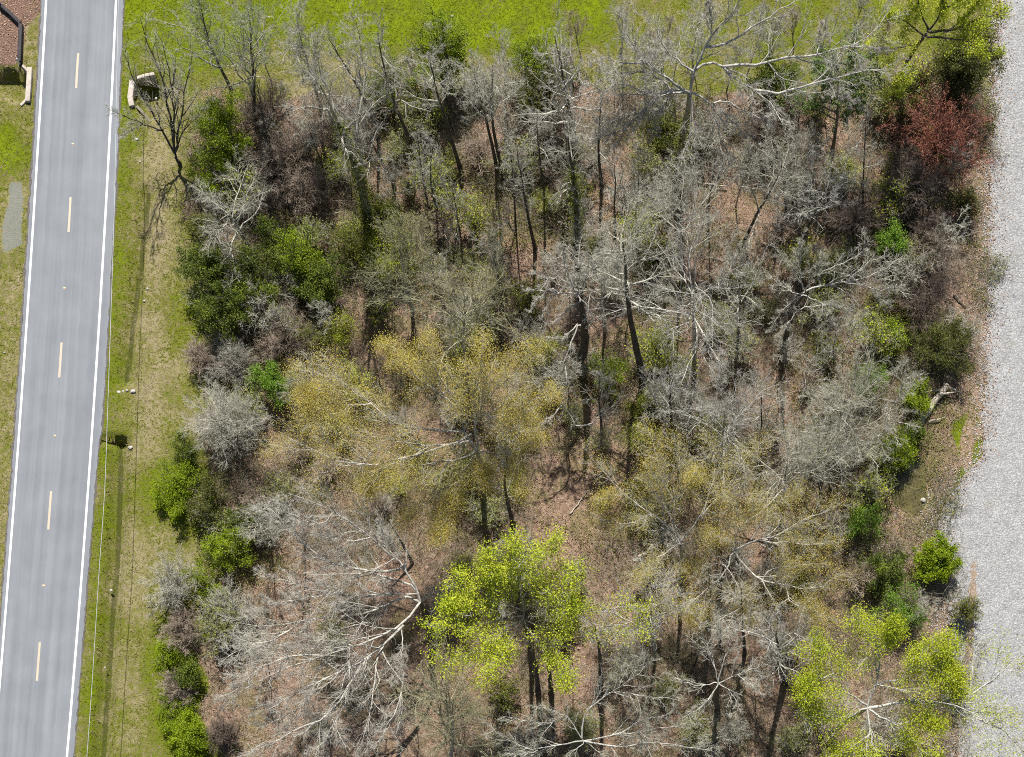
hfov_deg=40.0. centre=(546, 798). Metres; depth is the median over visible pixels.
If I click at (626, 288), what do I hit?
bare tree
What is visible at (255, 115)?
bare brush
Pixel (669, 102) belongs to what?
understory bush
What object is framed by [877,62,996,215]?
red shrub
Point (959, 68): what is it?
leafy shrub
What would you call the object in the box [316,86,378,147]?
bare brush
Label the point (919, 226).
bare brush
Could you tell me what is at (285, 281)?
understory bush
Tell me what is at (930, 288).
understory bush
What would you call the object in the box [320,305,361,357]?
leafy shrub
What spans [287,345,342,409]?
understory bush
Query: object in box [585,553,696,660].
bare tree
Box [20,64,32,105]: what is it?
culvert headwall
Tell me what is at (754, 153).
understory bush
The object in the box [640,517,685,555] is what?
understory bush
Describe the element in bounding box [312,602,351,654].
understory bush
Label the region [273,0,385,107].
bare tree
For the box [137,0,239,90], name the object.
bare tree
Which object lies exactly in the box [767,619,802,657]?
understory bush
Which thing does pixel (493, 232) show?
bare tree
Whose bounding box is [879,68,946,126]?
leafy shrub
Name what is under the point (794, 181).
bare tree
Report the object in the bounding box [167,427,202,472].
leafy shrub
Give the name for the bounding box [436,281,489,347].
sapling
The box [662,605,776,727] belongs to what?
bare tree
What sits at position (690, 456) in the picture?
sapling
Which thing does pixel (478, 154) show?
understory bush
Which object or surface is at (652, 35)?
sapling
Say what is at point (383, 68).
bare tree
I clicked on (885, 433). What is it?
sapling
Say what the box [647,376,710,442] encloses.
understory bush
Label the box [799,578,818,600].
sapling
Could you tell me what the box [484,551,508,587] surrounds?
understory bush
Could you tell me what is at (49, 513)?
dash
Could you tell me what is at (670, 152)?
understory bush
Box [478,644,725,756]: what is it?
bare tree
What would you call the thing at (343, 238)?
leafy shrub
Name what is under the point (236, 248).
understory bush
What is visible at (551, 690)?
bare tree
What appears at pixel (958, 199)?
leafy shrub
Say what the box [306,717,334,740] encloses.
sapling
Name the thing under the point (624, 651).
sapling
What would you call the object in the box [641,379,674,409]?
sapling
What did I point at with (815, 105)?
pine tree
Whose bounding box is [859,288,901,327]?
understory bush
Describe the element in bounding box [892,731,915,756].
understory bush
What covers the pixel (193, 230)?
leafy shrub
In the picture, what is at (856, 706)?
sapling
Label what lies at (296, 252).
leafy shrub
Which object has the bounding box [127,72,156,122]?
culvert headwall
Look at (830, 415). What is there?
understory bush
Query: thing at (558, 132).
bare brush
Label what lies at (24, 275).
road shoulder
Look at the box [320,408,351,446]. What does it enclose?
understory bush
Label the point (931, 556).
leafy shrub
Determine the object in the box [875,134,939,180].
bare brush
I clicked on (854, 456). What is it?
understory bush
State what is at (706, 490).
sapling
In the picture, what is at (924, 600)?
sapling
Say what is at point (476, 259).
understory bush
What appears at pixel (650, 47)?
sapling
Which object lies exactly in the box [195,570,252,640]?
bare brush
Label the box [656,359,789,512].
bare tree
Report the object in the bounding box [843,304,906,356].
understory bush
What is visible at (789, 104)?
understory bush
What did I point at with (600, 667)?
bare tree
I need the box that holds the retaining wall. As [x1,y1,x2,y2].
[0,3,26,73]
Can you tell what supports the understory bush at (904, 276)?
on the ground at (12, 234)
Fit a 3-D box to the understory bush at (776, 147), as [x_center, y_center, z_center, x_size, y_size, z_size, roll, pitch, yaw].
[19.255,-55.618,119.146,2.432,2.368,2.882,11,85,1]
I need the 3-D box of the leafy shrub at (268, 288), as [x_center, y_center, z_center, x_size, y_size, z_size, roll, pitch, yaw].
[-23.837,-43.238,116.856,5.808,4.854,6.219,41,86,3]
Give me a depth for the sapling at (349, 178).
116.68 m
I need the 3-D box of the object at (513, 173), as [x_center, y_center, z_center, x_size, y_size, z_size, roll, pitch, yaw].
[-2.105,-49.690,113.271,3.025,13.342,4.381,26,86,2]
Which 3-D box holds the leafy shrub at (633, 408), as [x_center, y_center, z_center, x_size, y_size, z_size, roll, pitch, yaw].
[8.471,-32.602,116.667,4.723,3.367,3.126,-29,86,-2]
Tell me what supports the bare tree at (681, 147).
on the ground at (12, 234)
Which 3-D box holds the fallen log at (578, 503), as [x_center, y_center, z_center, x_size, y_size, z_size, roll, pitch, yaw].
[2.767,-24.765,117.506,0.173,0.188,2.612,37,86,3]
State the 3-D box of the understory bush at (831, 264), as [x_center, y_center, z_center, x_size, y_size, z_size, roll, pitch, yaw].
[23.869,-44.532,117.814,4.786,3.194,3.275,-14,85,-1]
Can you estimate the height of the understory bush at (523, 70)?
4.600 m
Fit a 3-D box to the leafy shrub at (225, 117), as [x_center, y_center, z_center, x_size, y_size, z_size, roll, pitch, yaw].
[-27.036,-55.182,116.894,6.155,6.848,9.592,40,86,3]
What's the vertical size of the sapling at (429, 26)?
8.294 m
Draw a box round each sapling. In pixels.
[220,0,283,82]
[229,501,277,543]
[239,632,274,663]
[248,493,322,549]
[253,108,281,142]
[259,298,300,334]
[271,366,308,405]
[273,78,296,118]
[306,300,348,334]
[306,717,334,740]
[333,0,379,74]
[341,162,357,203]
[347,69,367,102]
[366,652,408,686]
[374,481,398,513]
[394,284,423,319]
[396,75,408,96]
[400,52,419,82]
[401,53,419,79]
[406,152,436,191]
[411,249,467,295]
[424,17,468,64]
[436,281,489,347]
[445,271,495,336]
[483,48,530,113]
[485,22,517,72]
[485,188,514,233]
[490,600,516,629]
[492,367,525,402]
[508,538,554,589]
[514,144,529,176]
[524,103,556,149]
[531,703,561,733]
[534,240,596,307]
[543,79,591,148]
[543,345,594,397]
[550,40,579,86]
[555,657,584,689]
[558,189,609,253]
[560,9,591,57]
[579,214,618,280]
[585,424,611,451]
[599,61,632,101]
[603,632,642,678]
[604,0,642,66]
[611,268,644,311]
[628,19,664,92]
[628,717,666,755]
[636,461,678,497]
[640,25,673,85]
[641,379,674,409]
[653,16,698,100]
[656,14,682,66]
[666,440,703,473]
[667,0,730,54]
[671,0,719,89]
[671,541,693,557]
[677,586,704,626]
[685,602,741,643]
[691,620,725,665]
[693,470,720,498]
[707,397,731,423]
[710,298,763,366]
[711,719,723,740]
[714,39,755,91]
[724,139,770,206]
[731,0,791,77]
[740,652,777,698]
[754,422,771,454]
[755,12,796,72]
[763,472,787,495]
[764,377,792,409]
[772,284,794,301]
[777,162,815,204]
[780,4,802,46]
[783,424,815,461]
[784,515,819,549]
[785,79,818,131]
[785,616,820,646]
[788,149,809,180]
[792,335,832,395]
[794,131,824,162]
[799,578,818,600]
[803,242,829,278]
[805,37,842,90]
[806,150,848,195]
[816,0,853,47]
[820,509,850,557]
[822,89,842,119]
[823,681,873,724]
[840,308,869,358]
[840,405,920,469]
[844,0,878,51]
[845,732,858,749]
[850,177,873,206]
[864,20,893,46]
[868,284,887,300]
[877,354,927,423]
[908,589,941,617]
[929,205,974,265]
[935,140,974,182]
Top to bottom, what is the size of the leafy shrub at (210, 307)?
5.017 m
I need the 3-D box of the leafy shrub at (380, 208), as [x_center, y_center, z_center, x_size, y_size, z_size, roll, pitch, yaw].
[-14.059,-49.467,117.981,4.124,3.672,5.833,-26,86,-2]
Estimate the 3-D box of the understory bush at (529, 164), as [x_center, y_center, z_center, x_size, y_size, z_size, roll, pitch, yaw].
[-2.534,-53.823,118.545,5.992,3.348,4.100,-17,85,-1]
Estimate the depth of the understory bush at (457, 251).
118.05 m
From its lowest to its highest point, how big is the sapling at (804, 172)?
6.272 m
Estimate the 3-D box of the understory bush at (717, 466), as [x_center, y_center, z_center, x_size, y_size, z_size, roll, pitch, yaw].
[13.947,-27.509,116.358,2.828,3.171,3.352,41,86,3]
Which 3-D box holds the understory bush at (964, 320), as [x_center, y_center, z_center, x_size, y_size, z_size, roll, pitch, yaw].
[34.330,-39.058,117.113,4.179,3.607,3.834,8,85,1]
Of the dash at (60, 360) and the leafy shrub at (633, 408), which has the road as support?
the dash at (60, 360)
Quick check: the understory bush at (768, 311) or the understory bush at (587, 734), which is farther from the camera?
the understory bush at (768, 311)
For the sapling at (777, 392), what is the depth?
114.69 m
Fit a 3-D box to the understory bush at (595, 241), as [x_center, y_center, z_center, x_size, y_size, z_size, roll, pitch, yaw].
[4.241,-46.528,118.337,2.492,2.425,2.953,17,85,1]
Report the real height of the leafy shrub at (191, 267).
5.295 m
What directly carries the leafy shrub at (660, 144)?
on the ground at (12, 234)
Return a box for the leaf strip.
[960,561,976,677]
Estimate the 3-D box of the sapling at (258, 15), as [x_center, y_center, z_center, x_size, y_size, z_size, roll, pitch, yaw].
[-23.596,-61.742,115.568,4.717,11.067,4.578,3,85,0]
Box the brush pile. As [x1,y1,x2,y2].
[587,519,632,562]
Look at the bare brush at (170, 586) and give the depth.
114.66 m
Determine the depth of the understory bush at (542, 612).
113.96 m
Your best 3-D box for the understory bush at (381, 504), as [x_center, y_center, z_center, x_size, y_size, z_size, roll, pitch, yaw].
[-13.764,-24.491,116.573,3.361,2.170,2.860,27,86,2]
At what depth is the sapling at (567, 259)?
111.25 m
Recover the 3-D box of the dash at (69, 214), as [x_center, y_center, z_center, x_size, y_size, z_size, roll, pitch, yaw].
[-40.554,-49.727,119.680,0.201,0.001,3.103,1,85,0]
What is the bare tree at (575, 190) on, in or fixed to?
on the ground at (12, 234)
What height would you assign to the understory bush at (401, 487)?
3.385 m
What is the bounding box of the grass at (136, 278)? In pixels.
[0,0,995,756]
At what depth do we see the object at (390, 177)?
113.28 m
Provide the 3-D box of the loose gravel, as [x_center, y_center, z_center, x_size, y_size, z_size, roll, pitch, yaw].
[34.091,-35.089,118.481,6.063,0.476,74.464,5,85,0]
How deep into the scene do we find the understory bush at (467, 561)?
115.81 m
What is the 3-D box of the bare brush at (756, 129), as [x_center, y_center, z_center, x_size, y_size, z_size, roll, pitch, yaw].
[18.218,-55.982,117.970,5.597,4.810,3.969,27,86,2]
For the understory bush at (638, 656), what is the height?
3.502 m
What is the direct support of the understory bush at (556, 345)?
on the ground at (12, 234)
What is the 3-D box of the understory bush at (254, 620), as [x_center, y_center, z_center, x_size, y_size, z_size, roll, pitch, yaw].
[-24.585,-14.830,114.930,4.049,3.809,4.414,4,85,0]
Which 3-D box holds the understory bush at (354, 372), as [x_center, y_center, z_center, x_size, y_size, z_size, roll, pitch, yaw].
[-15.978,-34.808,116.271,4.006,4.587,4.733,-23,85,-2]
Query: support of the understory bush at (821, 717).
on the ground at (12, 234)
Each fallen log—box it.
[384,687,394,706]
[569,490,587,514]
[698,181,727,186]
[916,383,963,425]
[953,294,965,307]
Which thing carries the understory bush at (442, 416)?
on the ground at (12, 234)
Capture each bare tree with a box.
[104,10,215,165]
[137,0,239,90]
[180,375,280,458]
[188,143,275,290]
[193,0,303,124]
[212,476,432,756]
[254,320,567,553]
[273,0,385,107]
[274,46,392,224]
[304,19,384,142]
[334,85,396,189]
[345,199,457,346]
[349,7,436,158]
[359,479,413,564]
[385,621,507,756]
[386,36,463,176]
[387,237,527,404]
[448,49,512,172]
[459,46,525,175]
[467,215,516,297]
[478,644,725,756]
[502,0,611,137]
[515,625,544,694]
[520,244,628,432]
[536,627,562,695]
[544,104,593,252]
[545,185,682,387]
[559,610,617,697]
[560,249,639,332]
[566,0,912,194]
[570,408,785,600]
[584,192,758,388]
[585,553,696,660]
[632,465,869,637]
[633,141,737,286]
[636,352,693,441]
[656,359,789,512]
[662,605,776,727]
[686,387,868,539]
[696,554,789,658]
[705,224,782,339]
[724,601,824,696]
[734,124,825,218]
[738,129,815,248]
[759,227,909,355]
[764,115,864,246]
[767,396,885,498]
[797,323,910,492]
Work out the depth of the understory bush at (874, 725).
112.75 m
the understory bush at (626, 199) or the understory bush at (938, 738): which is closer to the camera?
the understory bush at (938, 738)
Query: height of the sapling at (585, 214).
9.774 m
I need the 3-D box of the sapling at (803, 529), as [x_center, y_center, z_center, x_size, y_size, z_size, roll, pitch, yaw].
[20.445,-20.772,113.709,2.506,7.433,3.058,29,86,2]
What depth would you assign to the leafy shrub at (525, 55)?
117.50 m
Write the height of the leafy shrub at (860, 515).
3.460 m
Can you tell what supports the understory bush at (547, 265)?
on the ground at (12, 234)
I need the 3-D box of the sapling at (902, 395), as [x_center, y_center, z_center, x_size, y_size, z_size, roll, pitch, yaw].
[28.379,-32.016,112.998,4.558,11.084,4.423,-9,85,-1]
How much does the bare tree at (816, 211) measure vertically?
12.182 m
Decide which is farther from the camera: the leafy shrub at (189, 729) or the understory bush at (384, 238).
the understory bush at (384, 238)
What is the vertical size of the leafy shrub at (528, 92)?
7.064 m
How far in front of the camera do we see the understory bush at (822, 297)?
116.81 m
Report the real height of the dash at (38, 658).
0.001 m
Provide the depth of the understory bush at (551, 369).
115.84 m
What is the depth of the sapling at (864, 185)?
116.47 m
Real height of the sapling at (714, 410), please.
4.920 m
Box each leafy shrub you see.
[148,457,220,523]
[149,640,185,673]
[151,689,201,737]
[160,706,210,756]
[166,645,205,690]
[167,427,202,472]
[171,238,235,302]
[175,206,223,259]
[179,543,230,608]
[184,86,255,196]
[184,468,233,526]
[188,262,257,342]
[192,517,256,579]
[206,496,269,538]
[225,237,296,306]
[242,358,299,412]
[251,211,312,255]
[269,217,330,278]
[287,252,349,315]
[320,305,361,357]
[321,219,381,275]
[352,221,416,281]
[356,184,407,244]
[357,41,418,114]
[396,71,450,135]
[398,0,483,96]
[501,50,575,124]
[507,27,557,79]
[585,346,632,403]
[621,386,673,422]
[633,101,693,157]
[742,47,805,114]
[840,498,892,544]
[848,355,890,396]
[851,540,911,597]
[867,576,932,631]
[869,313,911,360]
[873,216,911,262]
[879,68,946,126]
[879,430,918,473]
[891,419,933,453]
[894,371,934,420]
[901,305,980,378]
[910,528,966,586]
[925,13,1013,105]
[942,182,987,222]
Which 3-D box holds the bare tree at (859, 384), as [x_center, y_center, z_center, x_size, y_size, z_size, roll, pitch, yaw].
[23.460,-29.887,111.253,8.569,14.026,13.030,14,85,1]
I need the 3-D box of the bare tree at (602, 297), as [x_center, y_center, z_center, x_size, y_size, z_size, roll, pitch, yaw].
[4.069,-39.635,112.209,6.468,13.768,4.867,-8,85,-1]
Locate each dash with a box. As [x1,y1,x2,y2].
[36,642,40,680]
[47,491,51,529]
[58,343,62,376]
[67,197,71,231]
[75,53,78,87]
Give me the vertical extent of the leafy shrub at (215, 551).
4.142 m
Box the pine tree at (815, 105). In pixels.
[776,25,886,155]
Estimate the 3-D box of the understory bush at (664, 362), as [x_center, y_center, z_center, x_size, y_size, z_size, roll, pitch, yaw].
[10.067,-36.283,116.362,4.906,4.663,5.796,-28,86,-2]
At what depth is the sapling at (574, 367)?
113.04 m
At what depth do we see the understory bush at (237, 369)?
117.06 m
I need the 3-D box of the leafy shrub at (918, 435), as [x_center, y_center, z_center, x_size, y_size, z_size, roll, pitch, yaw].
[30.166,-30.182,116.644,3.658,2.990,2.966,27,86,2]
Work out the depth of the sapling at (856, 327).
112.97 m
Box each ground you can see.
[0,0,999,756]
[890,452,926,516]
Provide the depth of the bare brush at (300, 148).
117.34 m
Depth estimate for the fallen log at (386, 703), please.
115.98 m
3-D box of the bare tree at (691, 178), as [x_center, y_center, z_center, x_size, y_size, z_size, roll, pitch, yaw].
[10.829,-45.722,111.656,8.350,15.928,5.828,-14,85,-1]
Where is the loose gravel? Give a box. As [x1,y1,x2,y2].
[907,0,998,756]
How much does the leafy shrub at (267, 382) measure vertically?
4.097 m
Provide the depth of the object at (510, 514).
110.30 m
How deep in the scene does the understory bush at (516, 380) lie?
116.85 m
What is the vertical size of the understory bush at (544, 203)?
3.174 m
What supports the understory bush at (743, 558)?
on the ground at (12, 234)
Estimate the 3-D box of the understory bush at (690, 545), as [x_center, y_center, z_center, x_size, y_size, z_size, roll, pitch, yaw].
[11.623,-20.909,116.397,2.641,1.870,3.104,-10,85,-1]
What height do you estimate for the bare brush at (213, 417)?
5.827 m
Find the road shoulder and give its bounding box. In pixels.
[0,0,124,756]
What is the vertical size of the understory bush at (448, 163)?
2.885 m
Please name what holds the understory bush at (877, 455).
on the ground at (12, 234)
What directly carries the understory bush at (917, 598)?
on the ground at (12, 234)
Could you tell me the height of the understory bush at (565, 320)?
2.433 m
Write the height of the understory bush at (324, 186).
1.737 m
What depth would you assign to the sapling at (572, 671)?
112.54 m
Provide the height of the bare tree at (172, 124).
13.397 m
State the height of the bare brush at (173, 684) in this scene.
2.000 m
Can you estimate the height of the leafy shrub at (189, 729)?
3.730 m
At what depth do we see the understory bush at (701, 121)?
117.08 m
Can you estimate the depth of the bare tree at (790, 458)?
107.34 m
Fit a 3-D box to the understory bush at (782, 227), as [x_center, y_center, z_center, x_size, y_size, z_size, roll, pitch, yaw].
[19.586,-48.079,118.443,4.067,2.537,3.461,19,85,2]
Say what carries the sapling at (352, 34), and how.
on the ground at (12, 234)
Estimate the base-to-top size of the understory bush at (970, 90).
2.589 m
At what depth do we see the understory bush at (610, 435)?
116.53 m
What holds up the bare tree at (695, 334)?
on the ground at (12, 234)
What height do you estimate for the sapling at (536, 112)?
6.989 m
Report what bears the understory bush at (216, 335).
on the ground at (12, 234)
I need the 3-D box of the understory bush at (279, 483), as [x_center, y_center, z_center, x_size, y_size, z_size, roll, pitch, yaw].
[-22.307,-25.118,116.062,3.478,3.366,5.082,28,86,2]
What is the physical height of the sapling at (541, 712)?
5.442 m
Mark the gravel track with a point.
(991, 538)
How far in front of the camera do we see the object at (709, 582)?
108.16 m
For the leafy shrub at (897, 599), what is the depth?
114.15 m
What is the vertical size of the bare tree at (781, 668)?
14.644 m
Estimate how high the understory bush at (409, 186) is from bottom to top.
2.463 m
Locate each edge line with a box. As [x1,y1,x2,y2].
[0,0,46,686]
[66,0,116,756]
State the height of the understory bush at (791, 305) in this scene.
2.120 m
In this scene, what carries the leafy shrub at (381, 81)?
on the ground at (12, 234)
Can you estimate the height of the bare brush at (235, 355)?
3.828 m
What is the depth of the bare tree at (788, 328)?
106.46 m
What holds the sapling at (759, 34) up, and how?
on the ground at (12, 234)
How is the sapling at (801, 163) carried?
on the ground at (12, 234)
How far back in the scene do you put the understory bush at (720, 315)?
116.92 m
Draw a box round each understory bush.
[178,275,226,314]
[188,226,234,259]
[189,139,232,166]
[195,498,242,548]
[196,588,245,659]
[200,158,267,212]
[206,315,237,343]
[215,351,262,391]
[220,588,271,639]
[224,235,261,275]
[226,372,267,432]
[228,275,284,334]
[231,473,282,526]
[246,327,284,364]
[254,518,284,548]
[256,110,281,137]
[256,463,298,517]
[262,262,304,307]
[278,434,314,472]
[283,313,315,344]
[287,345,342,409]
[289,258,321,303]
[290,213,341,252]
[292,323,344,364]
[301,700,329,729]
[305,173,337,196]
[305,446,351,483]
[310,146,370,184]
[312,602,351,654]
[319,297,349,318]
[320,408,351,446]
[325,111,349,146]
[329,352,378,402]
[337,209,375,245]
[348,446,374,473]
[361,492,399,517]
[362,291,401,327]
[363,251,404,284]
[364,80,390,113]
[369,227,402,251]
[375,129,410,164]
[380,470,412,498]
[388,406,418,436]
[390,94,436,159]
[394,172,419,202]
[396,348,431,382]
[405,439,432,463]
[407,150,460,213]
[412,195,463,248]
[415,456,477,505]
[419,572,474,623]
[427,144,466,182]
[434,394,471,429]
[438,185,505,241]
[440,316,481,355]
[441,238,475,270]
[443,263,464,291]
[443,347,467,374]
[445,551,477,578]
[447,433,498,491]
[448,365,481,417]
[455,127,502,176]
[459,491,512,530]
[460,251,510,297]
[461,307,508,341]
[463,70,499,105]
[477,670,522,713]
[480,127,547,177]
[483,394,543,453]
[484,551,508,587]
[485,527,536,577]
[489,106,528,152]
[496,722,546,756]
[500,466,526,498]
[501,50,558,103]
[503,272,543,322]
[504,369,533,398]
[508,313,546,361]
[520,329,569,371]
[520,585,590,633]
[524,103,555,123]
[526,346,574,402]
[527,711,557,740]
[528,186,566,215]
[529,246,576,287]
[531,155,558,180]
[538,624,573,656]
[546,305,579,335]
[555,552,590,593]
[557,165,595,206]
[558,397,587,438]
[559,698,604,756]
[561,132,586,159]
[571,344,602,378]
[576,135,610,180]
[583,233,610,259]
[583,655,626,697]
[585,424,623,451]
[590,631,620,662]
[599,164,650,210]
[608,638,652,678]
[613,198,664,250]
[616,416,665,454]
[622,474,654,511]
[624,315,682,367]
[625,131,666,183]
[625,550,679,605]
[629,492,684,531]
[636,173,681,223]
[638,331,698,386]
[639,73,692,120]
[640,233,689,281]
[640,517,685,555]
[644,269,672,306]
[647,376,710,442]
[649,668,688,703]
[656,144,695,190]
[659,109,703,155]
[671,530,703,562]
[675,259,703,286]
[676,696,714,749]
[684,402,730,471]
[686,91,738,158]
[689,706,746,756]
[696,297,751,336]
[698,454,731,483]
[704,346,742,384]
[718,438,758,470]
[719,476,752,510]
[721,315,763,365]
[721,712,751,743]
[723,539,755,571]
[727,262,765,293]
[737,131,771,174]
[744,400,786,442]
[749,292,783,320]
[749,553,792,600]
[755,201,801,247]
[758,511,799,556]
[759,132,786,157]
[762,463,795,505]
[763,720,814,754]
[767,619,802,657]
[768,330,805,366]
[775,110,831,171]
[776,567,817,600]
[778,85,809,114]
[779,288,806,319]
[780,235,832,281]
[781,519,823,559]
[783,446,815,478]
[787,361,824,397]
[793,274,849,325]
[793,689,848,739]
[794,408,862,452]
[802,89,833,128]
[805,328,849,369]
[807,245,859,282]
[816,377,848,408]
[821,421,869,472]
[826,147,865,189]
[828,233,875,264]
[829,409,854,431]
[836,548,888,600]
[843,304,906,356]
[843,465,896,510]
[855,434,908,471]
[857,694,911,756]
[859,66,904,127]
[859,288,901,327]
[860,208,889,240]
[868,169,925,222]
[871,528,917,585]
[873,244,933,303]
[880,149,904,173]
[888,303,916,331]
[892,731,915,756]
[899,42,947,119]
[899,232,938,286]
[899,579,937,622]
[911,122,940,151]
[914,716,961,756]
[915,141,952,180]
[917,276,943,295]
[932,82,971,119]
[938,303,984,355]
[943,662,981,705]
[947,590,985,624]
[951,72,989,103]
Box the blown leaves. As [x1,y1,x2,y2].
[933,0,1018,756]
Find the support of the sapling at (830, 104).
on the ground at (12, 234)
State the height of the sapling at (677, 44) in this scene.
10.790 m
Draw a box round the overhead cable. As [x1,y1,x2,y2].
[87,0,118,752]
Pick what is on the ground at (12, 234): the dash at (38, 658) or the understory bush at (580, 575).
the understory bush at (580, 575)
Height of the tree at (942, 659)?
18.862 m
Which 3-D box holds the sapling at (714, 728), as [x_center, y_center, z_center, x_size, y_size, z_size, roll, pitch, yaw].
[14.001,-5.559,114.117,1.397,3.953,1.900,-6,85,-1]
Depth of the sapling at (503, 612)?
113.39 m
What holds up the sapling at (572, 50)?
on the ground at (12, 234)
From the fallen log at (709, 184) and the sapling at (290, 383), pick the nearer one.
the sapling at (290, 383)
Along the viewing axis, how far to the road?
118.46 m
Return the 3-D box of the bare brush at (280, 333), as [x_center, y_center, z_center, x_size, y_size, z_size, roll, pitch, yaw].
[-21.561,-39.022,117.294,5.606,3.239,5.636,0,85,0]
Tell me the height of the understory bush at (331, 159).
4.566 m
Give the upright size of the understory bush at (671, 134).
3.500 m
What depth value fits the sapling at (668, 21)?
115.59 m
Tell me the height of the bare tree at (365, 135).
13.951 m
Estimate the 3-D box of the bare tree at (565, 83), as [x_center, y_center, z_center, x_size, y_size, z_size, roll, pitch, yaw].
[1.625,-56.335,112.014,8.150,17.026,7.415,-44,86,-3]
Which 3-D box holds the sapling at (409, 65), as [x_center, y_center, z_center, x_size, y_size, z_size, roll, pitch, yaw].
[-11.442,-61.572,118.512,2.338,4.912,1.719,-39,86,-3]
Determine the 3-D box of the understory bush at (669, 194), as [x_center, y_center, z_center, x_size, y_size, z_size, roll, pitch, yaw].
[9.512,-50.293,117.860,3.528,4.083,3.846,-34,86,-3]
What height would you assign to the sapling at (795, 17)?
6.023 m
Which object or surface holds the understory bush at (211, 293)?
on the ground at (12, 234)
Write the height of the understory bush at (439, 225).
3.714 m
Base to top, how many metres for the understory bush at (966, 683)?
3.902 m
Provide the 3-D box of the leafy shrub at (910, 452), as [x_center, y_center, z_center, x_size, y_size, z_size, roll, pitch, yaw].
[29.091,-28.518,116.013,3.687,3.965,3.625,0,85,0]
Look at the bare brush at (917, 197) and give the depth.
116.08 m
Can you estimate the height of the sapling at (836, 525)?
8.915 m
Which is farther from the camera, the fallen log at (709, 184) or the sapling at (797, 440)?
the fallen log at (709, 184)
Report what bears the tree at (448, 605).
on the ground at (12, 234)
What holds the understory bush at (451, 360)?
on the ground at (12, 234)
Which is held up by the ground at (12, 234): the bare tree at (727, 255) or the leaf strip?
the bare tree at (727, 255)
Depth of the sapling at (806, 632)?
112.02 m
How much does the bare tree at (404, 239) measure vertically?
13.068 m
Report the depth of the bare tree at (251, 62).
110.37 m
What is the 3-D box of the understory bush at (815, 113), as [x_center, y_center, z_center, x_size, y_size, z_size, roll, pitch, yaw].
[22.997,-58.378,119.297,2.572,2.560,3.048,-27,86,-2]
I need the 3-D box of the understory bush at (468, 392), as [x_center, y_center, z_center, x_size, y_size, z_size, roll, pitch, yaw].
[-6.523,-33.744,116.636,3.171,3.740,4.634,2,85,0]
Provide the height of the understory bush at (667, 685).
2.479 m
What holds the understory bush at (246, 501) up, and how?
on the ground at (12, 234)
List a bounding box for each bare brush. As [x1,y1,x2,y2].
[135,541,204,620]
[155,601,205,654]
[155,668,198,708]
[175,383,261,470]
[179,330,223,381]
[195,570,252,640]
[197,712,240,755]
[202,331,261,389]
[225,72,299,151]
[234,175,285,230]
[241,127,301,190]
[256,112,335,169]
[256,298,316,359]
[265,152,329,222]
[284,337,320,372]
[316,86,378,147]
[523,97,577,155]
[736,107,796,162]
[822,167,900,255]
[850,472,884,506]
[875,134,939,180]
[875,150,948,222]
[885,261,953,337]
[900,590,928,620]
[903,207,954,254]
[907,228,972,293]
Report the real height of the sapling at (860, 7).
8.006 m
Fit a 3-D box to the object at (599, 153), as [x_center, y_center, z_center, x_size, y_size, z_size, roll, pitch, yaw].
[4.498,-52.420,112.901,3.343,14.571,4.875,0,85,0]
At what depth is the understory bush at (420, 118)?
117.32 m
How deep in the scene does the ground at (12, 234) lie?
118.24 m
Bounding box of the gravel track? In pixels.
[936,0,1023,756]
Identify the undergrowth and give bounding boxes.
[163,31,1023,756]
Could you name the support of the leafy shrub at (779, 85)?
on the ground at (12, 234)
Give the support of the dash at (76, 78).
on the road
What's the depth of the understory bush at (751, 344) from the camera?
116.48 m
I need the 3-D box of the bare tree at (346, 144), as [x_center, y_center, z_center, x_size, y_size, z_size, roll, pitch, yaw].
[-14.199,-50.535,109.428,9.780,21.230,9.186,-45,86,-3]
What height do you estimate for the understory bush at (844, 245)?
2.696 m
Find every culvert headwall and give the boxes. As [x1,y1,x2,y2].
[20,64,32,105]
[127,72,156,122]
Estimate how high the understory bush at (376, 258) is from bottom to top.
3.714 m
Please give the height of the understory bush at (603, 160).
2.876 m
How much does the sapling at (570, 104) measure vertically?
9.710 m
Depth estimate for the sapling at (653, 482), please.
112.19 m
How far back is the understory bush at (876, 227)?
118.22 m
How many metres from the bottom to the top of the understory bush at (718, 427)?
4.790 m
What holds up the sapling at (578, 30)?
on the ground at (12, 234)
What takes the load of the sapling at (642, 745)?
on the ground at (12, 234)
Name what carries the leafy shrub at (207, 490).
on the ground at (12, 234)
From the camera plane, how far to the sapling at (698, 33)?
113.93 m
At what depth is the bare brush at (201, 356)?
116.93 m
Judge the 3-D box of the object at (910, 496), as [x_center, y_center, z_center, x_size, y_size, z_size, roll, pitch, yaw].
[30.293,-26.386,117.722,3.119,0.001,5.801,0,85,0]
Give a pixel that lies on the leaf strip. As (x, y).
(972, 590)
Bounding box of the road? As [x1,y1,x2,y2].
[0,0,123,756]

